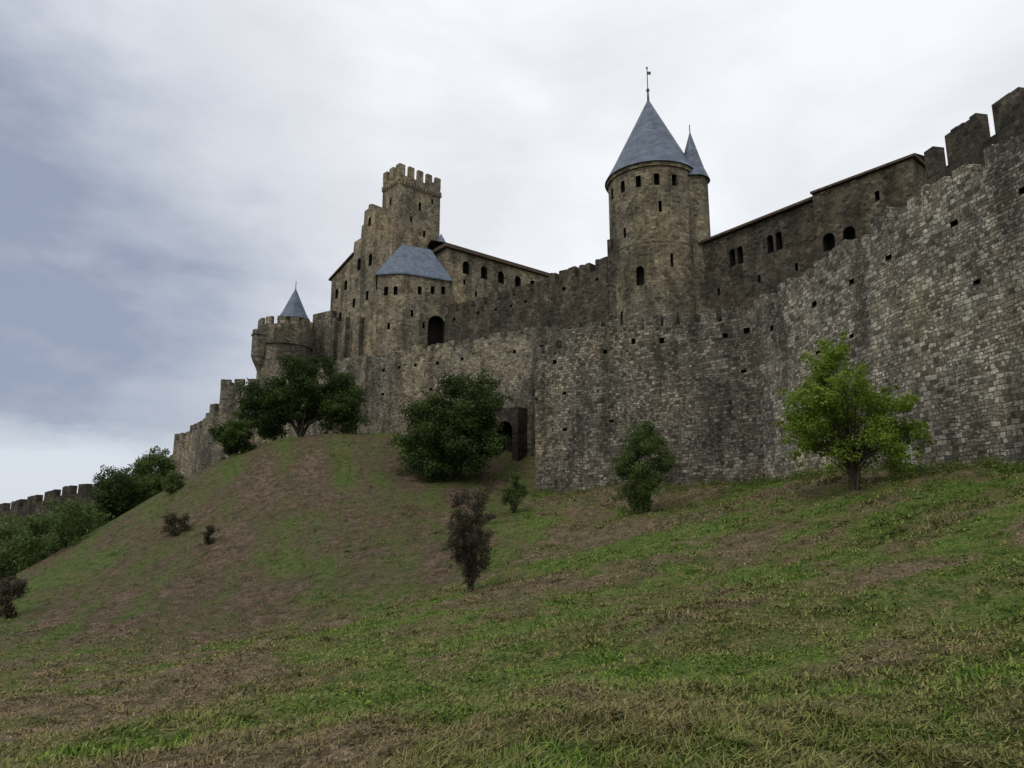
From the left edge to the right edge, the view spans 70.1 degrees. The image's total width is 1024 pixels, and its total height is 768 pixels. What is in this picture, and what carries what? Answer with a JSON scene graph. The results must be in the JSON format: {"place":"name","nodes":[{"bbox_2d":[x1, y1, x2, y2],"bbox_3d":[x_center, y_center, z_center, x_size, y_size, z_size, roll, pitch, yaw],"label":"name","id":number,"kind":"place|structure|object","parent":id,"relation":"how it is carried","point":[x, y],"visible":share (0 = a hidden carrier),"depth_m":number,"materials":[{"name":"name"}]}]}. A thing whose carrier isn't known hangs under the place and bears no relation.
{"place":"outdoors","nodes":[
{"label":"outdoors","id":0,"kind":"place"},
{"bbox_2d":[311,204,427,360],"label":"castle west range","id":1,"kind":"structure","parent":0,"point":[345,325],"depth_m":115.75,"materials":[{"name":"beige stone"}]},
{"bbox_2d":[382,163,441,242],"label":"castle keep tower","id":2,"kind":"structure","parent":0,"point":[412,201],"depth_m":122.71,"materials":[{"name":"beige stone"}]},
{"bbox_2d":[375,244,452,355],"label":"castle gate tower","id":3,"kind":"structure","parent":0,"point":[413,296],"depth_m":105.72,"materials":[{"name":"beige stone"}]},
{"bbox_2d":[0,432,1023,767],"bbox_3d":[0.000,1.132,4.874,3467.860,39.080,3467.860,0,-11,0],"label":"grassy hillside ground","id":4,"kind":"structure","parent":0,"point":[256,496],"depth_m":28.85,"materials":[{"name":"green plant"}]},
{"bbox_2d":[0,570,31,618],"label":"shrub","id":5,"kind":"object","parent":4,"relation":"on","point":[17,587],"visible":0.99,"depth_m":47.91,"materials":[{"name":"brown plant"}]},
{"bbox_2d":[0,495,115,580],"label":"tree grove","id":6,"kind":"object","parent":4,"relation":"on","point":[51,532],"visible":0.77,"depth_m":73.03,"materials":[{"name":"green plant"}]},
{"bbox_2d":[0,478,132,533],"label":"distant town wall","id":7,"kind":"structure","parent":4,"relation":"on","point":[24,507],"depth_m":171.69,"materials":[{"name":"stone"}]},
{"bbox_2d":[85,461,152,522],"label":"round bush","id":8,"kind":"object","parent":4,"relation":"on","point":[119,493],"visible":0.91,"depth_m":79.96,"materials":[{"name":"green plant"}]},
{"bbox_2d":[124,445,178,496],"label":"hillside tree","id":9,"kind":"object","parent":4,"relation":"on","point":[151,463],"visible":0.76,"depth_m":93.36,"materials":[{"name":"green plant"}]},
{"bbox_2d":[149,454,172,485],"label":"descending rampart wall","id":10,"kind":"structure","parent":4,"relation":"on","point":[171,456],"depth_m":120.55,"materials":[{"name":"grey stone"}]},
{"bbox_2d":[160,469,185,492],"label":"shrub","id":11,"kind":"object","parent":4,"relation":"on","point":[169,482],"visible":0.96,"depth_m":71.22,"materials":[{"name":"green plant"}]},
{"bbox_2d":[160,510,192,535],"bbox_3d":[-28.006,11.712,60.930,2.400,2.385,1.806,8,-14,-36],"label":"shrub","id":12,"kind":"object","parent":4,"relation":"on","point":[172,519],"visible":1,"depth_m":60.76,"materials":[{"name":"brown plant"}]},
{"bbox_2d":[172,431,189,481],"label":"descending rampart wall","id":13,"kind":"structure","parent":4,"relation":"on","point":[180,448],"depth_m":116.92,"materials":[{"name":"grey stone"}]},
{"bbox_2d":[186,418,204,476],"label":"descending rampart wall","id":14,"kind":"structure","parent":4,"relation":"on","point":[195,449],"depth_m":112.36,"materials":[{"name":"grey stone"}]},
{"bbox_2d":[201,403,218,469],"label":"descending rampart wall","id":15,"kind":"structure","parent":4,"relation":"on","point":[209,444],"depth_m":109.12,"materials":[{"name":"grey stone"}]},
{"bbox_2d":[201,524,219,544],"bbox_3d":[-23.496,11.872,56.755,1.102,1.896,1.440,0,-11,0],"label":"shrub","id":16,"kind":"object","parent":4,"relation":"on","point":[209,529],"visible":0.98,"depth_m":56.57,"materials":[{"name":"brown plant"}]},
{"bbox_2d":[208,418,258,459],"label":"bush","id":17,"kind":"object","parent":4,"relation":"on","point":[239,434],"visible":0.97,"depth_m":77.47,"materials":[{"name":"green plant"}]},
{"bbox_2d":[215,379,259,462],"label":"square wall tower","id":18,"kind":"structure","parent":4,"relation":"on","point":[228,402],"depth_m":105.81,"materials":[{"name":"grey stone"}]},
{"bbox_2d":[251,285,313,379],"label":"corner turret","id":19,"kind":"object","parent":4,"relation":"on","point":[290,332],"visible":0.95,"depth_m":111.64,"materials":[{"name":"grey stone"}]},
{"bbox_2d":[230,344,369,440],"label":"broad hilltop bush","id":20,"kind":"object","parent":4,"relation":"on","point":[285,403],"visible":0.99,"depth_m":82.93,"materials":[{"name":"green plant"}]},
{"bbox_2d":[254,354,370,445],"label":"bailey wall","id":21,"kind":"structure","parent":4,"relation":"on","point":[357,369],"depth_m":95.06,"materials":[{"name":"grey stone"}]},
{"bbox_2d":[387,365,514,482],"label":"dark bush","id":22,"kind":"object","parent":4,"relation":"on","point":[460,430],"visible":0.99,"depth_m":69.24,"materials":[{"name":"green plant"}]},
{"bbox_2d":[440,485,495,592],"bbox_3d":[-1.997,7.144,33.150,2.622,5.112,2.578,5,-12,-25],"label":"rusty shrub","id":23,"kind":"object","parent":4,"relation":"on","point":[460,545],"visible":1,"depth_m":32.93,"materials":[{"name":"brown plant"}]},
{"bbox_2d":[428,234,548,303],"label":"castle gallery range","id":24,"kind":"structure","parent":4,"relation":"on","point":[473,275],"depth_m":116.26,"materials":[{"name":"beige stone"}]},
{"bbox_2d":[444,279,548,342],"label":"curtain wall","id":25,"kind":"structure","parent":4,"relation":"on","point":[521,307],"depth_m":93.70,"materials":[{"name":"stone"}]},
{"bbox_2d":[493,407,526,461],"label":"postern gate","id":26,"kind":"structure","parent":4,"relation":"on","point":[514,421],"depth_m":76.98,"materials":[{"name":"stone"}]},
{"bbox_2d":[363,313,662,456],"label":"bailey wall","id":27,"kind":"structure","parent":4,"relation":"on","point":[393,380],"depth_m":84.40,"materials":[{"name":"grey stone"}]},
{"bbox_2d":[499,471,530,512],"bbox_3d":[0.185,8.619,56.942,2.512,3.735,2.230,0,-11,0],"label":"shrub","id":28,"kind":"object","parent":4,"relation":"on","point":[519,490],"visible":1,"depth_m":56.60,"materials":[{"name":"green plant"}]},
{"bbox_2d":[17,437,1023,615],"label":"wall foot weeds","id":29,"kind":"object","parent":4,"relation":"on","point":[990,462],"depth_m":40.47,"materials":[{"name":"green plant"}]},
{"bbox_2d":[549,256,608,328],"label":"curtain wall","id":30,"kind":"structure","parent":4,"relation":"on","point":[579,295],"depth_m":85.27,"materials":[{"name":"stone"}]},
{"bbox_2d":[607,239,616,320],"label":"curtain wall","id":31,"kind":"structure","parent":4,"relation":"on","point":[612,284],"depth_m":82.40,"materials":[{"name":"stone"}]},
{"bbox_2d":[607,419,682,513],"bbox_3d":[9.168,5.706,49.933,4.810,6.680,5.081,-9,-14,40],"label":"slender shrub","id":32,"kind":"object","parent":4,"relation":"on","point":[639,446],"visible":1,"depth_m":49.35,"materials":[{"name":"green plant"}]},
{"bbox_2d":[535,306,764,491],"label":"rampart wall","id":33,"kind":"structure","parent":4,"relation":"on","point":[686,383],"depth_m":61.55,"materials":[{"name":"stone"}]},
{"bbox_2d":[605,67,710,323],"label":"round tower","id":34,"kind":"structure","parent":4,"relation":"on","point":[657,182],"depth_m":80.79,"materials":[{"name":"brown stone"}]},
{"bbox_2d":[703,202,817,310],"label":"gallery walls","id":35,"kind":"structure","parent":4,"relation":"on","point":[746,267],"depth_m":74.37,"materials":[{"name":"stone"}]},
{"bbox_2d":[697,196,812,243],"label":"gallery roof","id":36,"kind":"structure","parent":35,"relation":"on","point":[762,218],"depth_m":74.58,"materials":[{"name":"ceramic"}]},
{"bbox_2d":[772,330,936,490],"bbox_3d":[16.150,1.389,34.805,7.512,8.062,5.926,0,-11,0],"label":"young green tree","id":37,"kind":"object","parent":4,"relation":"on","point":[825,411],"visible":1,"depth_m":33.70,"materials":[{"name":"green plant"}]},
{"bbox_2d":[812,159,926,259],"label":"end block","id":38,"kind":"structure","parent":4,"relation":"on","point":[848,210],"depth_m":65.65,"materials":[{"name":"stone"}]},
{"bbox_2d":[810,153,925,194],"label":"end block roof","id":39,"kind":"structure","parent":38,"relation":"on","point":[919,159],"depth_m":64.90,"materials":[{"name":"ceramic"}]},
{"bbox_2d":[754,136,1023,479],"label":"rampart wall","id":40,"kind":"structure","parent":4,"relation":"on","point":[922,296],"depth_m":37.13,"materials":[{"name":"stone"}]},
{"bbox_2d":[924,87,1023,183],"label":"crenellated parapet","id":41,"kind":"structure","parent":40,"relation":"on","point":[969,140],"depth_m":36.66,"materials":[{"name":"stone"}]},
{"bbox_2d":[0,0,1023,508],"label":"sky","id":42,"kind":"structure","parent":0,"point":[172,172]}
]}

